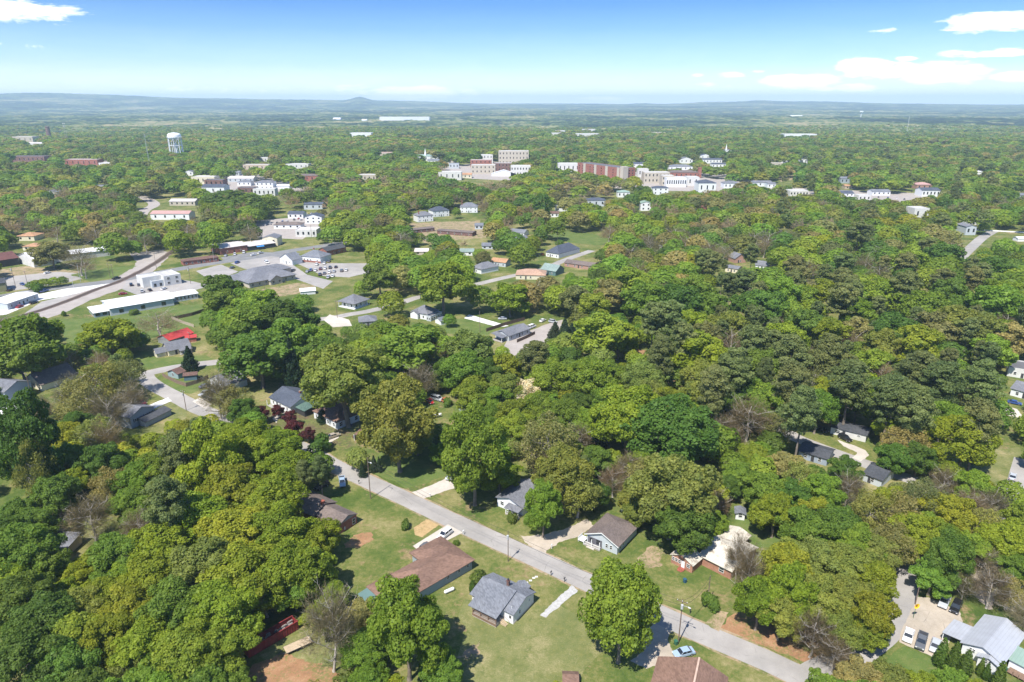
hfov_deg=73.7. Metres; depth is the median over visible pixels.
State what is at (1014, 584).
broadleaf tree
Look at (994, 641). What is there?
house
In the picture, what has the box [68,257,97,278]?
bare tree
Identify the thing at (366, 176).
building
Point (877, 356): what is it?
broadleaf tree
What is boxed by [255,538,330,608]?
broadleaf tree
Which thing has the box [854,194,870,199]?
building
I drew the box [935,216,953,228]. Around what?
pine tree
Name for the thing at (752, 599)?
broadleaf tree
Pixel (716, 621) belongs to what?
driveway
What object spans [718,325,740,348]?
bare tree
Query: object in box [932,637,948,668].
columnar conifer
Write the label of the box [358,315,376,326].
outbuilding
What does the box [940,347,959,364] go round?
pine tree
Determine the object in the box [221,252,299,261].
car park
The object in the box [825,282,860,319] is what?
pine tree
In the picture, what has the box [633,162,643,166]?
building
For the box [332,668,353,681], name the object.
shrub
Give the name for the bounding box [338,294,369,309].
house
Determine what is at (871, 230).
pine tree
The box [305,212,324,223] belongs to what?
house
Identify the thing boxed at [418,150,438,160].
church
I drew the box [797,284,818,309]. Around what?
broadleaf tree
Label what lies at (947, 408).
broadleaf tree
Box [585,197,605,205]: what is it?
house
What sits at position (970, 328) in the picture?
pine tree
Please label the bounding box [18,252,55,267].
barn
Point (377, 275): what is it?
broadleaf tree
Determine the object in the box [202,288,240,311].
broadleaf tree
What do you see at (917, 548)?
broadleaf tree
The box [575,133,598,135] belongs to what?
building
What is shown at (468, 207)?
house
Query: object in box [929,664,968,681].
broadleaf tree
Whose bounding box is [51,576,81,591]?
broadleaf tree
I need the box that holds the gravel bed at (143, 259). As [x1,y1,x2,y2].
[38,249,167,317]
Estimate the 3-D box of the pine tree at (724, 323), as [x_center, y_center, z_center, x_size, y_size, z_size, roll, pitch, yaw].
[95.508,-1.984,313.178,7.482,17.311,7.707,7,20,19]
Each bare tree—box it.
[35,397,56,418]
[41,222,65,241]
[45,371,94,411]
[54,240,98,275]
[57,347,82,369]
[57,491,120,550]
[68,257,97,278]
[78,412,128,445]
[82,226,101,244]
[82,386,136,430]
[85,353,108,369]
[88,348,109,363]
[113,505,148,534]
[115,378,151,404]
[123,231,143,254]
[131,307,183,335]
[134,232,155,253]
[174,223,200,239]
[194,368,241,418]
[238,224,261,240]
[293,577,361,674]
[389,231,412,241]
[403,360,439,399]
[420,337,446,373]
[434,242,447,256]
[529,451,547,478]
[568,419,594,449]
[597,463,629,497]
[598,227,615,241]
[614,449,640,477]
[625,245,647,259]
[628,261,649,271]
[638,228,654,244]
[643,235,658,252]
[667,225,688,236]
[677,233,693,246]
[701,239,722,252]
[710,487,732,514]
[713,412,737,444]
[715,241,736,260]
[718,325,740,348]
[723,393,782,441]
[724,531,752,576]
[729,535,766,588]
[730,425,748,446]
[741,229,762,243]
[753,242,766,257]
[756,228,779,243]
[757,236,773,256]
[788,606,840,659]
[805,258,819,279]
[814,630,855,672]
[836,469,870,505]
[843,329,865,349]
[855,252,876,268]
[865,262,891,280]
[870,361,895,376]
[918,477,950,493]
[926,460,960,493]
[947,570,982,599]
[954,485,990,517]
[968,563,1018,613]
[970,544,1000,574]
[977,485,1014,516]
[996,311,1013,319]
[1002,592,1023,631]
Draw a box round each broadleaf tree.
[0,312,67,372]
[0,337,52,379]
[0,386,64,480]
[0,461,35,482]
[0,496,41,523]
[0,515,32,531]
[0,521,67,575]
[0,558,52,601]
[0,569,61,637]
[0,590,76,655]
[0,621,73,681]
[7,437,56,505]
[13,505,67,534]
[21,537,73,583]
[26,240,70,268]
[29,471,83,516]
[32,675,56,681]
[33,610,106,669]
[34,635,106,681]
[44,441,87,475]
[46,421,87,448]
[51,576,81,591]
[52,378,108,420]
[54,560,93,588]
[54,584,111,621]
[57,410,95,427]
[61,666,121,681]
[62,465,91,495]
[68,413,120,445]
[69,441,127,480]
[72,359,128,400]
[72,549,108,579]
[73,608,133,670]
[76,317,141,354]
[77,572,131,612]
[85,531,143,579]
[87,466,128,502]
[96,581,152,635]
[104,485,149,526]
[105,677,133,681]
[106,457,164,495]
[106,558,134,577]
[106,613,180,671]
[106,656,140,679]
[107,359,146,389]
[118,554,177,601]
[119,506,153,533]
[121,652,171,681]
[123,517,197,570]
[128,449,165,479]
[133,574,216,635]
[139,667,188,681]
[140,618,228,681]
[158,490,232,548]
[164,536,247,594]
[168,457,214,495]
[169,415,243,489]
[174,656,233,681]
[182,578,265,640]
[191,501,270,560]
[194,462,268,509]
[195,539,291,612]
[201,274,243,296]
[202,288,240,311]
[202,624,261,673]
[211,321,254,351]
[212,384,254,417]
[217,305,266,333]
[218,330,298,387]
[220,416,257,442]
[220,419,278,468]
[224,665,256,681]
[226,398,260,421]
[229,471,310,528]
[230,288,279,306]
[242,428,302,474]
[245,300,275,330]
[245,498,316,557]
[255,448,312,482]
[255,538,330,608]
[255,581,280,617]
[257,298,303,328]
[260,317,311,358]
[266,570,320,611]
[272,426,302,449]
[287,546,338,599]
[292,302,320,325]
[293,323,333,357]
[298,342,390,427]
[298,517,341,554]
[298,598,342,635]
[299,335,338,356]
[312,579,349,606]
[337,626,388,670]
[343,597,377,634]
[347,336,380,366]
[347,660,389,681]
[349,372,438,472]
[361,262,397,298]
[363,321,446,372]
[366,573,449,681]
[371,330,403,371]
[388,672,404,681]
[403,433,435,455]
[406,322,443,351]
[417,645,463,681]
[418,260,476,314]
[425,334,456,366]
[428,442,444,464]
[432,357,461,391]
[439,347,485,388]
[440,399,510,505]
[444,329,494,359]
[450,377,492,410]
[468,356,506,382]
[479,402,509,437]
[480,449,523,493]
[481,385,513,409]
[487,372,526,402]
[488,282,530,316]
[492,353,524,377]
[493,398,535,436]
[494,408,538,446]
[507,410,583,475]
[515,340,550,372]
[519,391,560,421]
[523,478,563,537]
[524,356,574,398]
[530,440,595,512]
[541,397,583,428]
[543,430,583,451]
[558,284,592,319]
[560,472,604,517]
[561,392,595,408]
[564,355,617,395]
[569,406,594,435]
[571,311,629,354]
[576,292,611,314]
[577,555,662,663]
[580,444,615,477]
[586,382,659,455]
[589,384,613,406]
[589,479,611,509]
[593,278,623,314]
[599,320,639,359]
[604,358,625,384]
[605,266,655,290]
[617,485,642,508]
[619,279,666,316]
[619,358,669,389]
[619,393,720,463]
[622,498,651,528]
[623,452,723,539]
[624,456,649,475]
[627,445,651,465]
[639,378,664,395]
[652,282,703,311]
[653,498,717,555]
[656,385,686,405]
[667,309,709,338]
[670,329,727,369]
[671,272,714,298]
[678,358,730,402]
[692,320,722,340]
[700,291,729,315]
[706,510,729,535]
[707,310,749,347]
[716,474,743,498]
[718,388,746,414]
[722,459,757,489]
[728,291,763,317]
[731,372,760,400]
[731,575,785,630]
[735,398,772,431]
[737,441,768,462]
[742,472,792,506]
[743,289,789,326]
[744,348,792,386]
[747,378,790,424]
[747,491,793,537]
[755,593,811,642]
[758,541,819,576]
[761,410,797,445]
[761,575,817,619]
[762,560,820,628]
[764,275,802,304]
[765,451,809,478]
[766,320,808,356]
[772,476,811,504]
[772,536,814,557]
[774,504,842,546]
[781,461,820,486]
[785,309,824,342]
[788,535,844,583]
[793,358,839,386]
[793,496,834,517]
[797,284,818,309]
[799,473,848,507]
[800,388,843,433]
[803,572,849,622]
[804,667,837,681]
[805,278,836,302]
[809,316,854,341]
[812,375,846,414]
[816,503,862,543]
[818,609,869,651]
[819,540,878,581]
[827,454,865,483]
[827,571,876,610]
[830,679,876,681]
[831,653,884,681]
[834,522,887,560]
[837,388,874,423]
[838,296,878,329]
[842,316,873,343]
[849,590,902,644]
[850,488,894,530]
[852,612,891,652]
[853,558,899,601]
[855,348,895,374]
[858,327,908,371]
[858,534,904,572]
[862,276,908,311]
[864,521,919,565]
[865,402,897,429]
[868,310,920,333]
[868,488,922,529]
[869,486,917,524]
[869,656,915,681]
[870,414,915,439]
[873,442,915,474]
[879,424,931,456]
[885,529,925,564]
[886,324,945,361]
[886,511,943,552]
[888,247,930,272]
[891,476,948,518]
[893,331,925,361]
[897,289,952,317]
[903,440,938,475]
[905,668,936,681]
[907,556,952,598]
[915,311,965,343]
[916,492,980,533]
[918,400,969,441]
[920,511,935,530]
[922,241,967,267]
[922,518,964,545]
[924,526,976,590]
[926,414,1003,466]
[929,276,973,302]
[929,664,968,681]
[934,304,984,341]
[948,560,975,590]
[949,382,988,406]
[950,468,995,497]
[960,529,995,563]
[962,311,1008,340]
[963,506,1005,539]
[964,255,1023,277]
[964,678,982,681]
[965,283,1023,319]
[969,333,1018,366]
[973,517,1023,565]
[982,278,1023,293]
[987,573,1023,609]
[992,550,1023,583]
[993,320,1023,354]
[996,502,1023,546]
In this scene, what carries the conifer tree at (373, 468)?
on the lawn at (420, 469)
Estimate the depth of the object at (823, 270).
402.56 m
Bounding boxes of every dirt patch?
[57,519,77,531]
[249,653,338,681]
[261,283,314,296]
[266,412,357,447]
[344,532,373,547]
[414,519,437,536]
[455,641,479,669]
[632,546,666,567]
[635,349,646,360]
[721,613,825,661]
[779,174,796,181]
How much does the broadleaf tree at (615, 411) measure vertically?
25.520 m
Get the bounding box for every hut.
[299,287,315,294]
[562,671,578,681]
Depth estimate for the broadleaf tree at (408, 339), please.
273.63 m
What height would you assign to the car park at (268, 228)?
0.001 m
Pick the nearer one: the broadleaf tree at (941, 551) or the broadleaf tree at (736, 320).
the broadleaf tree at (941, 551)
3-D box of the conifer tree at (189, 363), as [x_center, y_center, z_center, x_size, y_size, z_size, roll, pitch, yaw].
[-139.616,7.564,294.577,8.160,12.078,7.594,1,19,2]
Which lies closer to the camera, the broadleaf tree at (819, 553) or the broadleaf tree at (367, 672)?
the broadleaf tree at (367, 672)
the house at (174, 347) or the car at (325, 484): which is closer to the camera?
the car at (325, 484)
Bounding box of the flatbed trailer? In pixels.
[277,636,310,654]
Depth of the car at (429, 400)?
263.46 m
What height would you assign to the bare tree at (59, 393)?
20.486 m
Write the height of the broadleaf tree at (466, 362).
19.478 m
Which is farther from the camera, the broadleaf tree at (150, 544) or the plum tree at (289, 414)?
the plum tree at (289, 414)
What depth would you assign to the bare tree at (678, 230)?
546.25 m
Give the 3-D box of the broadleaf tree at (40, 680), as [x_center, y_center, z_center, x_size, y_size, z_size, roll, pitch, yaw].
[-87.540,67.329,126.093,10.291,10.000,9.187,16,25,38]
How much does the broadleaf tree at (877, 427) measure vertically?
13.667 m
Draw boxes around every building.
[0,277,6,291]
[0,292,38,309]
[136,270,181,287]
[150,210,195,219]
[168,199,198,205]
[180,255,218,265]
[191,175,219,183]
[201,184,229,192]
[204,179,227,183]
[227,176,257,181]
[229,171,242,175]
[237,180,254,185]
[238,186,257,192]
[243,164,269,169]
[253,188,277,195]
[254,157,267,161]
[255,180,275,187]
[275,184,289,188]
[286,163,311,168]
[295,227,320,236]
[301,174,317,180]
[359,174,376,180]
[414,248,429,254]
[427,159,439,161]
[438,171,461,179]
[449,163,458,168]
[462,173,471,177]
[470,159,491,166]
[471,164,495,173]
[481,154,492,162]
[491,169,515,175]
[494,162,511,170]
[511,165,530,174]
[557,163,577,171]
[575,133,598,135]
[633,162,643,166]
[637,168,648,176]
[641,171,669,182]
[659,174,674,185]
[664,176,686,186]
[668,164,692,169]
[668,167,701,177]
[684,176,699,185]
[694,179,715,192]
[784,134,816,136]
[786,189,808,195]
[838,190,853,196]
[841,184,854,188]
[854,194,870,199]
[867,189,890,194]
[906,206,929,218]
[1013,236,1023,241]
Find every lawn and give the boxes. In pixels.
[48,519,111,549]
[60,304,209,352]
[71,266,135,281]
[122,348,215,369]
[155,402,187,419]
[161,379,201,393]
[259,629,342,666]
[373,443,446,487]
[436,319,496,335]
[456,599,606,681]
[549,231,610,244]
[707,519,793,547]
[887,646,942,672]
[938,447,1022,481]
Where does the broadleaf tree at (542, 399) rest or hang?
on the ground at (388, 548)
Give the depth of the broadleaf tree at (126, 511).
179.03 m
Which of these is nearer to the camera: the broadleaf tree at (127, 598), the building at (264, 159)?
the broadleaf tree at (127, 598)
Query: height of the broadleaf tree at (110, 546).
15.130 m
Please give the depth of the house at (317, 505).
188.31 m
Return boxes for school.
[11,155,51,161]
[64,159,103,165]
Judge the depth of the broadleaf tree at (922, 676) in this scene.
129.41 m
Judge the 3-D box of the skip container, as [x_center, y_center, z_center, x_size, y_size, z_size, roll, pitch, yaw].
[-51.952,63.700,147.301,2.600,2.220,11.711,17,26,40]
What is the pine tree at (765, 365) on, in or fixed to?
on the ground at (388, 548)
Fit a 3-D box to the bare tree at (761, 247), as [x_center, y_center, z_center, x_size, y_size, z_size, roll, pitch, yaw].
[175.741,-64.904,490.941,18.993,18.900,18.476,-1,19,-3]
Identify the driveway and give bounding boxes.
[150,398,170,407]
[192,398,209,408]
[323,315,351,326]
[412,479,453,498]
[413,524,462,548]
[465,315,507,326]
[504,320,562,355]
[521,519,592,552]
[541,585,577,616]
[631,623,674,668]
[704,611,728,630]
[838,440,868,460]
[1006,408,1021,417]
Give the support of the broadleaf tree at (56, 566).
on the ground at (388, 548)
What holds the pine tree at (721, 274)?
on the ground at (388, 548)
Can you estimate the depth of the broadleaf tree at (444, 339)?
285.56 m
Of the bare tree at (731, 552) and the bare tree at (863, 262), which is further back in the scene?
the bare tree at (863, 262)
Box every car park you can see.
[0,266,82,277]
[0,283,109,314]
[5,272,81,291]
[26,294,72,312]
[122,279,203,294]
[197,265,237,276]
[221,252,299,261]
[223,172,308,191]
[231,256,332,288]
[255,218,318,238]
[278,257,371,276]
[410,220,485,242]
[443,162,751,190]
[770,187,922,203]
[899,597,962,655]
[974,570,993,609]
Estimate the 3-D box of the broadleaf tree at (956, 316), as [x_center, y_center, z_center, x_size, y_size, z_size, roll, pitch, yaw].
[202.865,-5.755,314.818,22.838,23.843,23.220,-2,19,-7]
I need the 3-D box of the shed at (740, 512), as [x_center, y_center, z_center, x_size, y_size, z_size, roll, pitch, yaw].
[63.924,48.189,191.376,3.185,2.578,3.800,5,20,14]
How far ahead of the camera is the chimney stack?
2209.03 m
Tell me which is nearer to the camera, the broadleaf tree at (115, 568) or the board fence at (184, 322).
the broadleaf tree at (115, 568)
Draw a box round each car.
[313,480,329,490]
[328,432,340,438]
[426,398,433,404]
[430,393,441,401]
[436,526,452,537]
[672,646,695,656]
[816,425,828,432]
[837,432,852,441]
[902,626,914,643]
[929,636,941,652]
[938,597,951,609]
[949,597,962,614]
[1007,399,1021,405]
[1008,472,1016,480]
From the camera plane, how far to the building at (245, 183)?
948.65 m
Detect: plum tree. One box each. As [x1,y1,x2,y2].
[254,405,268,417]
[271,404,284,418]
[281,410,296,421]
[284,419,304,435]
[300,427,315,442]
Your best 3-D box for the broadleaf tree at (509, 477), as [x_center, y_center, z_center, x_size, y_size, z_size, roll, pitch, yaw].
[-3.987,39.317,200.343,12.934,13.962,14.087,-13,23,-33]
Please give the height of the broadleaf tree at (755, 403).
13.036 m
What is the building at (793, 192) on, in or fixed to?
on the ground at (388, 548)
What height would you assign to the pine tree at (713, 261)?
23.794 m
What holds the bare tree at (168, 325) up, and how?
on the ground at (388, 548)
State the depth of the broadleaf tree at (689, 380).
251.44 m
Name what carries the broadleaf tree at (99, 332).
on the ground at (388, 548)
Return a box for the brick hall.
[318,244,345,254]
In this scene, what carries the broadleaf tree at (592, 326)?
on the ground at (388, 548)
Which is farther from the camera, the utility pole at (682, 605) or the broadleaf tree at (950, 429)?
the broadleaf tree at (950, 429)
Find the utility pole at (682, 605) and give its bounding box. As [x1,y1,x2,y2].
[677,599,690,642]
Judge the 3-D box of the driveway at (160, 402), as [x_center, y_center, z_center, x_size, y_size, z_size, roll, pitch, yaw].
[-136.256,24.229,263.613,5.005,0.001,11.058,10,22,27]
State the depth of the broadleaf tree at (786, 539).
169.70 m
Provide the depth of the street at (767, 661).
170.88 m
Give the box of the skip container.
[243,615,298,657]
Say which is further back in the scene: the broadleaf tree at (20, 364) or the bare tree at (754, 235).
the bare tree at (754, 235)
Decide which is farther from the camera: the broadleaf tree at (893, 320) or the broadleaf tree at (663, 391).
the broadleaf tree at (893, 320)
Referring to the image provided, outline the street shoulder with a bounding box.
[226,411,798,681]
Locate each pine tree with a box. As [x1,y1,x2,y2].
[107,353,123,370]
[140,474,194,535]
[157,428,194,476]
[184,416,217,461]
[291,459,313,491]
[311,454,330,494]
[580,455,592,480]
[639,301,666,346]
[647,333,675,375]
[648,299,686,334]
[670,322,698,364]
[693,248,714,273]
[697,364,734,418]
[704,251,723,278]
[712,304,728,317]
[716,271,726,294]
[717,319,729,339]
[718,347,756,389]
[720,272,738,303]
[721,259,728,271]
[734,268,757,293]
[738,323,770,356]
[744,243,760,266]
[744,304,756,321]
[749,280,769,291]
[750,305,764,325]
[756,357,775,388]
[760,343,770,350]
[764,334,814,380]
[767,316,782,324]
[768,329,783,349]
[770,359,813,428]
[775,384,822,454]
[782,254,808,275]
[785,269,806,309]
[790,265,812,284]
[808,332,858,374]
[810,300,823,314]
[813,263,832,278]
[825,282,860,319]
[826,359,873,424]
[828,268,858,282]
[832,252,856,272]
[839,243,854,254]
[842,221,871,250]
[842,275,862,296]
[843,340,853,352]
[847,280,865,301]
[863,370,910,441]
[866,224,876,241]
[872,295,886,315]
[875,255,891,273]
[881,271,892,292]
[889,270,923,300]
[891,349,939,391]
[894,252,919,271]
[894,384,941,442]
[909,306,924,320]
[917,237,937,251]
[917,360,968,432]
[927,268,955,286]
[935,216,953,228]
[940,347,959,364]
[956,358,1007,407]
[957,316,980,359]
[958,396,1003,470]
[963,255,980,272]
[963,266,985,290]
[969,262,993,282]
[970,304,984,311]
[970,340,986,361]
[977,341,1001,362]
[1017,306,1023,327]
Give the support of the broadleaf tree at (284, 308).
on the ground at (388, 548)
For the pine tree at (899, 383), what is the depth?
221.50 m
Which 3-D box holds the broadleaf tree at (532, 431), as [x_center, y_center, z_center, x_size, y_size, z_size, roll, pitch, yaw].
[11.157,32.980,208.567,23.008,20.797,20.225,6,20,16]
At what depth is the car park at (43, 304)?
396.77 m
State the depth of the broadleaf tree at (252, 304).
321.92 m
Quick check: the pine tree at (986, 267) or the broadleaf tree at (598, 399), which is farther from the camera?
the pine tree at (986, 267)
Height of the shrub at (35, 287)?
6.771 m
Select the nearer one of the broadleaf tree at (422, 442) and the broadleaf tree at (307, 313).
the broadleaf tree at (422, 442)
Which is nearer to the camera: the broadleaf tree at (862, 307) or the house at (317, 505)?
the house at (317, 505)
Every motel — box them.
[407,226,434,232]
[436,229,476,235]
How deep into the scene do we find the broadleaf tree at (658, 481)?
172.85 m
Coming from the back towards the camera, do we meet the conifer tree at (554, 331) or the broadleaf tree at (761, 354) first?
the conifer tree at (554, 331)
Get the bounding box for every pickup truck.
[339,475,345,486]
[915,629,928,650]
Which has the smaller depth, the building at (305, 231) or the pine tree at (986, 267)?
the pine tree at (986, 267)
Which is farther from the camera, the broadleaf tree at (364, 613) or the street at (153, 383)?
the street at (153, 383)
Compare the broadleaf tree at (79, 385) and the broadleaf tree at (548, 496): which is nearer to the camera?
the broadleaf tree at (548, 496)
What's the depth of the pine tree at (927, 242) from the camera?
462.68 m
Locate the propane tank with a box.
[444,587,454,593]
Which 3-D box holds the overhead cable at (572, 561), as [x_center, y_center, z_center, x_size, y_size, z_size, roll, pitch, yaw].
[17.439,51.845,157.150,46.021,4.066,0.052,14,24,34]
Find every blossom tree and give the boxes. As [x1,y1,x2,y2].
[513,377,539,398]
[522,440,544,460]
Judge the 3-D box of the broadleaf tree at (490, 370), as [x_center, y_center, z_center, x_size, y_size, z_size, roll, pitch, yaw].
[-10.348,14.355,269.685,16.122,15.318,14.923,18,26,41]
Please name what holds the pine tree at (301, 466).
on the ground at (388, 548)
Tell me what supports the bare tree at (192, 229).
on the ground at (388, 548)
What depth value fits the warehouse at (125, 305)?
383.23 m
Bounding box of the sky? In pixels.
[0,0,1023,104]
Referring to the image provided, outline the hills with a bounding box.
[0,93,1023,134]
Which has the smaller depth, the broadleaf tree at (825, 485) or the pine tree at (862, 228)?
the broadleaf tree at (825, 485)
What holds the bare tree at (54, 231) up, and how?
on the ground at (388, 548)
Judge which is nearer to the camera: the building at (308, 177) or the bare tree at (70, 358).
the bare tree at (70, 358)
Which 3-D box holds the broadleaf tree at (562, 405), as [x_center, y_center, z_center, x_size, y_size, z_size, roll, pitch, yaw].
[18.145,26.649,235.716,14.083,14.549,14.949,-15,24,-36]
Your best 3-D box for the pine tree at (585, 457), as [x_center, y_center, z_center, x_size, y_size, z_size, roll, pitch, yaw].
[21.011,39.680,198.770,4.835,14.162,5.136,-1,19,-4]
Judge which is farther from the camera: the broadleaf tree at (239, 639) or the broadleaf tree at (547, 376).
the broadleaf tree at (547, 376)
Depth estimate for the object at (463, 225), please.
639.17 m
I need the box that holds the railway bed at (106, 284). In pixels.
[6,248,176,318]
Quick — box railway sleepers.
[20,249,175,316]
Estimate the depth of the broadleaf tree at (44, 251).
468.26 m
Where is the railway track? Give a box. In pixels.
[19,251,172,315]
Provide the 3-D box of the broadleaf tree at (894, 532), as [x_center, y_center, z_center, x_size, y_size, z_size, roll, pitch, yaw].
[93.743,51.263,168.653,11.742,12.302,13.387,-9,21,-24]
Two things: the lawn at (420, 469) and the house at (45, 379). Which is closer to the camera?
the lawn at (420, 469)
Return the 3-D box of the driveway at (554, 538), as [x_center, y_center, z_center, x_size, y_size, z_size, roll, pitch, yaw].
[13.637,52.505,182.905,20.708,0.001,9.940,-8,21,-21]
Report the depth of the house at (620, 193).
833.68 m
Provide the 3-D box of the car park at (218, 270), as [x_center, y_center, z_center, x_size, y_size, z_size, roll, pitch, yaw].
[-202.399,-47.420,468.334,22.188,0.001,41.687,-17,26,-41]
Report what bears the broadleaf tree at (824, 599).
on the dirt patch at (742, 624)
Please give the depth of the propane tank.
161.82 m
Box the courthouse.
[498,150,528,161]
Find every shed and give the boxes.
[0,251,19,266]
[53,531,81,551]
[166,367,185,378]
[182,371,198,380]
[184,334,196,341]
[434,316,446,324]
[734,505,746,519]
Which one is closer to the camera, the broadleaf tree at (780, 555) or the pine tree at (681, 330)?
the broadleaf tree at (780, 555)
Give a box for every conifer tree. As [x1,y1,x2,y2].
[180,346,199,371]
[283,337,301,387]
[315,409,324,424]
[358,461,367,477]
[369,455,378,472]
[376,457,383,472]
[547,321,559,338]
[554,318,571,339]
[569,323,575,342]
[585,419,607,448]
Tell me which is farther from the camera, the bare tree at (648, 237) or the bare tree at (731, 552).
the bare tree at (648, 237)
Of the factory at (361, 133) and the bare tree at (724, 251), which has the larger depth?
the factory at (361, 133)
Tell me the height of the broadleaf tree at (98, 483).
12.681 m
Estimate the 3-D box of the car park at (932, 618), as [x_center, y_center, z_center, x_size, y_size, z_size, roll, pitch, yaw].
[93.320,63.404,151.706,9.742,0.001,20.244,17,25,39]
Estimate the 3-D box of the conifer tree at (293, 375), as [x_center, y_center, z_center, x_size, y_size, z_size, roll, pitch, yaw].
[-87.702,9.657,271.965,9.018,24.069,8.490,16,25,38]
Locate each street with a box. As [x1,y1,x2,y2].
[0,241,346,296]
[136,191,159,214]
[138,360,219,415]
[205,410,817,681]
[310,250,593,320]
[783,430,917,483]
[800,554,923,674]
[961,231,996,258]
[976,229,1023,232]
[996,457,1023,543]
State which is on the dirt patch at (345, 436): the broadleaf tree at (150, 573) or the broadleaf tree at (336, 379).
the broadleaf tree at (336, 379)
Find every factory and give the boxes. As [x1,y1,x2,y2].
[12,136,38,141]
[350,132,372,136]
[379,117,430,120]
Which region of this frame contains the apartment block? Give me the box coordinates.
[577,162,635,180]
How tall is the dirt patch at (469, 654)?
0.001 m
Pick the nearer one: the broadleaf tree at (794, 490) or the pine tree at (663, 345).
the broadleaf tree at (794, 490)
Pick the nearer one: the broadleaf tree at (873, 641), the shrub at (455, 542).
the broadleaf tree at (873, 641)
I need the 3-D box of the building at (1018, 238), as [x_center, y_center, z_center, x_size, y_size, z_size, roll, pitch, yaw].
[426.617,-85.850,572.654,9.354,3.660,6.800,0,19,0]
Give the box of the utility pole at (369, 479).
[367,457,370,498]
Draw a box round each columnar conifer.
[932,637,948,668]
[943,641,961,670]
[959,649,973,677]
[975,657,985,676]
[981,663,991,681]
[989,660,1006,681]
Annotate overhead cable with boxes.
[368,462,507,535]
[509,532,679,604]
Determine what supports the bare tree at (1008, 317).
on the ground at (388, 548)
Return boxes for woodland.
[0,124,1023,572]
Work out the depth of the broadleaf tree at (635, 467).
199.07 m
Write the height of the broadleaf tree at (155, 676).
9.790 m
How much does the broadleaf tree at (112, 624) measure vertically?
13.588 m
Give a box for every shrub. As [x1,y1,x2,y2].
[30,282,44,292]
[128,309,138,315]
[307,432,331,455]
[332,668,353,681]
[401,518,408,530]
[443,397,452,407]
[452,539,459,545]
[469,569,486,585]
[469,579,474,591]
[507,511,517,523]
[701,590,719,613]
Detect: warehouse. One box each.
[55,246,109,261]
[87,289,197,317]
[210,240,275,254]
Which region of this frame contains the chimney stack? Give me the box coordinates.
[45,126,51,135]
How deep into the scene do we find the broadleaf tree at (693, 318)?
314.43 m
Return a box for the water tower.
[167,132,183,152]
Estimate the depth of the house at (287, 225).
627.68 m
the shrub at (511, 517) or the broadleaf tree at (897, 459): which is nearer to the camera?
the shrub at (511, 517)
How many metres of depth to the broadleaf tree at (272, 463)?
195.59 m
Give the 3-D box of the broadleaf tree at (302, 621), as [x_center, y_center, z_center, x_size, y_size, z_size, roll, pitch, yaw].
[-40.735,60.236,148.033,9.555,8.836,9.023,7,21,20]
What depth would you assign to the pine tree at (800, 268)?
382.85 m
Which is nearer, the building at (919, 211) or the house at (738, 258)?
the house at (738, 258)
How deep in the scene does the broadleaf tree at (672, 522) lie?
167.60 m
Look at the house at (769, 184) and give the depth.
927.45 m
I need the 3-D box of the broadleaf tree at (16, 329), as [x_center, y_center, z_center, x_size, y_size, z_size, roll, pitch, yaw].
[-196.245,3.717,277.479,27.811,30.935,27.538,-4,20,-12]
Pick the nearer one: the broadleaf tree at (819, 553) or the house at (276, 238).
the broadleaf tree at (819, 553)
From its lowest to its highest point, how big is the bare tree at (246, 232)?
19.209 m
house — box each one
[0,377,32,399]
[17,232,44,240]
[22,243,38,249]
[26,362,77,390]
[107,401,171,428]
[152,338,192,357]
[185,170,194,175]
[209,371,247,389]
[262,233,281,245]
[266,386,317,416]
[274,222,304,228]
[280,251,302,264]
[287,211,306,217]
[291,489,356,532]
[301,247,331,262]
[303,202,324,209]
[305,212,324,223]
[312,401,359,429]
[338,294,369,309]
[358,536,474,603]
[410,305,441,321]
[413,211,432,221]
[428,206,448,216]
[459,248,473,255]
[460,202,477,212]
[468,572,535,626]
[474,223,483,228]
[474,261,497,273]
[481,243,492,248]
[491,257,509,266]
[492,323,530,342]
[494,479,538,518]
[509,228,528,234]
[515,269,546,279]
[540,263,564,275]
[546,242,579,257]
[550,211,558,216]
[555,205,566,210]
[564,259,597,269]
[578,513,637,554]
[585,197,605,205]
[616,190,629,196]
[639,200,650,210]
[651,186,668,194]
[651,656,727,681]
[670,525,757,578]
[678,157,692,162]
[699,154,708,157]
[702,158,721,162]
[710,163,725,166]
[720,181,739,187]
[725,265,741,272]
[728,251,745,262]
[750,180,771,185]
[755,260,770,267]
[764,182,775,187]
[798,441,835,465]
[830,420,870,441]
[836,176,850,182]
[863,463,893,486]
[910,182,931,188]
[914,187,940,196]
[942,614,1023,680]
[956,222,976,234]
[1006,360,1023,378]
[1010,380,1023,398]
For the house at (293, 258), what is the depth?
490.64 m
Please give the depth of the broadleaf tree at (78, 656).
129.46 m
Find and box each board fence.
[162,373,208,386]
[172,317,193,326]
[173,309,204,318]
[486,317,524,331]
[517,331,534,341]
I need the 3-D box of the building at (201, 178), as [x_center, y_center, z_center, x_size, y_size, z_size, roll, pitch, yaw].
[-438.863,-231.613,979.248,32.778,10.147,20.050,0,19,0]
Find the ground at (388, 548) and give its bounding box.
[0,134,1023,681]
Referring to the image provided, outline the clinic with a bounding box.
[230,264,295,287]
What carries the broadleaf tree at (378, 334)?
on the ground at (388, 548)
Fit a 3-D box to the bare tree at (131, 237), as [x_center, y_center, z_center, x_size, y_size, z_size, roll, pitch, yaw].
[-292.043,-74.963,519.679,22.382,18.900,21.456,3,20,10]
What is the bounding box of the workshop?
[156,327,193,343]
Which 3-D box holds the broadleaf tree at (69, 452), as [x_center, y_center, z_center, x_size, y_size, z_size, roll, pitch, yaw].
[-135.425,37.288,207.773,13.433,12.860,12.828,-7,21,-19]

